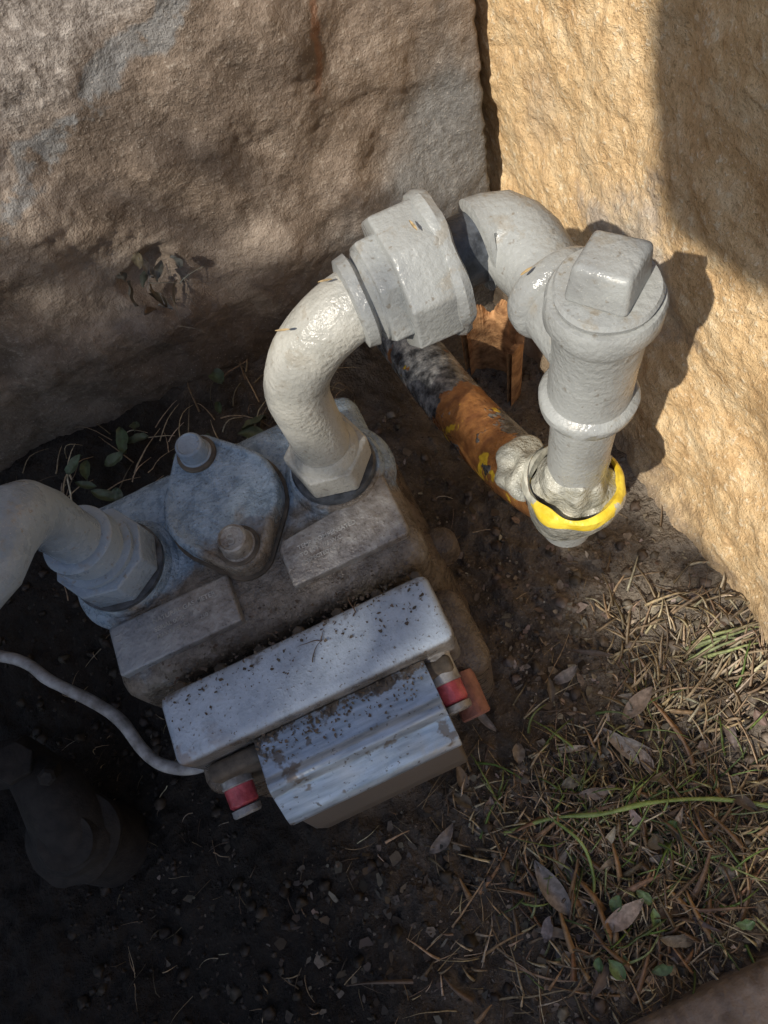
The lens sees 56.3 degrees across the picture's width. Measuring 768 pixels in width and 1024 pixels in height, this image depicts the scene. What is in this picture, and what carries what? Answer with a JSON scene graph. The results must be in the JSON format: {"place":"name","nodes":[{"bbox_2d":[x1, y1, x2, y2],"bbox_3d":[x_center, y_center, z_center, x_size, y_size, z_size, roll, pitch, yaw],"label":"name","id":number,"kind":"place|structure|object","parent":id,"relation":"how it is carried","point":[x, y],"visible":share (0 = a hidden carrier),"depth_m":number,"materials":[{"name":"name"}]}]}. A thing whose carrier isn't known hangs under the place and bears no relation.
{"place":"outdoors","nodes":[
{"label":"outdoors","id":0,"kind":"place"},
{"bbox_2d":[0,302,767,1023],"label":"ground","id":1,"kind":"structure","parent":0,"point":[46,970],"depth_m":0.51,"materials":[{"name":"soil"}]},
{"bbox_2d":[0,736,149,887],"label":"gas valve","id":2,"kind":"object","parent":1,"relation":"on","point":[80,828],"visible":1,"depth_m":0.49,"materials":[{"name":"metal"}]},
{"bbox_2d":[0,0,494,471],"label":"face","id":3,"kind":"object","parent":1,"relation":"on","point":[256,162],"visible":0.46,"depth_m":0.45},
{"bbox_2d":[116,251,222,331],"bbox_3d":[-0.148,-0.156,0.504,0.057,0.085,0.020,-22,65,1],"label":"withered leaf","id":4,"kind":"object","parent":3,"relation":"attached to","point":[139,261],"visible":1,"depth_m":0.49,"materials":[{"name":"brown plant"}]},
{"bbox_2d":[78,397,494,827],"bbox_3d":[-0.048,0.076,0.460,0.222,0.204,0.225,-25,65,-1],"label":"gas meter","id":5,"kind":"object","parent":1,"relation":"on","point":[244,530],"visible":0.95,"depth_m":0.39,"materials":[{"name":"metal"}]},
{"bbox_2d":[0,650,203,775],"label":"cable","id":6,"kind":"object","parent":5,"relation":"attached to","point":[120,721],"visible":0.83,"depth_m":0.44,"materials":[{"name":"grey plastic"}]},
{"bbox_2d":[232,800,261,819],"bbox_3d":[-0.072,0.156,0.376,0.016,0.016,0.006,-25,65,-1],"label":"seal window","id":7,"kind":"structure","parent":5,"relation":"in","point":[257,805],"depth_m":0.37,"materials":[{"name":"metal"}]},
{"bbox_2d":[303,745,467,827],"bbox_3d":[-0.004,0.139,0.400,0.092,0.059,0.037,-25,65,-1],"label":"index window","id":8,"kind":"structure","parent":5,"relation":"in","point":[445,762],"depth_m":0.39,"materials":[{"name":"brown"}]},
{"bbox_2d":[446,698,471,715],"bbox_3d":[0.038,0.101,0.370,0.016,0.016,0.006,-25,65,-1],"label":"seal window","id":9,"kind":"structure","parent":5,"relation":"in","point":[466,703],"depth_m":0.36,"materials":[{"name":"metal"}]},
{"bbox_2d":[0,189,669,611],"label":"gas pipe","id":10,"kind":"object","parent":1,"relation":"on","point":[588,319],"visible":0.99,"depth_m":0.29,"materials":[{"name":"grey metal"}]},
{"bbox_2d":[0,361,767,1023],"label":"soil clods","id":11,"kind":"object","parent":1,"relation":"on","point":[288,925],"visible":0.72,"depth_m":0.49,"materials":[{"name":"brown soil"}]},
{"bbox_2d":[16,220,767,1023],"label":"leaf litter","id":12,"kind":"object","parent":1,"relation":"on","point":[560,898],"visible":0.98,"depth_m":0.46,"materials":[{"name":"brown plant"}]},
{"bbox_2d":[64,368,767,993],"bbox_3d":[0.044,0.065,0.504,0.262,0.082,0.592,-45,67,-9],"label":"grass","id":13,"kind":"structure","parent":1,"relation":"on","point":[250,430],"depth_m":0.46,"materials":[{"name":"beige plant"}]},
{"bbox_2d":[461,299,524,406],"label":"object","id":14,"kind":"object","parent":1,"relation":"on","point":[494,339],"visible":0.82,"depth_m":0.59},
{"bbox_2d":[377,336,625,540],"bbox_3d":[0.055,-0.088,0.491,0.070,0.178,0.298,-25,65,-1],"label":"gas pipe sleeve","id":15,"kind":"object","parent":1,"relation":"on","point":[501,452],"visible":0.84,"depth_m":0.45,"materials":[{"name":"orange metal"}]},
{"bbox_2d":[474,0,767,643],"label":"face","id":16,"kind":"object","parent":1,"relation":"on","point":[645,119],"visible":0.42,"depth_m":0.39},
{"bbox_2d":[503,796,767,902],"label":"weed stem","id":17,"kind":"object","parent":1,"relation":"on","point":[639,805],"visible":1,"depth_m":0.45,"materials":[{"name":"green plant"}]},
{"bbox_2d":[627,950,767,1023],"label":"concrete edging","id":18,"kind":"object","parent":1,"relation":"on","point":[734,996],"visible":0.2,"depth_m":0.40,"materials":[{"name":"concrete"}]}
]}

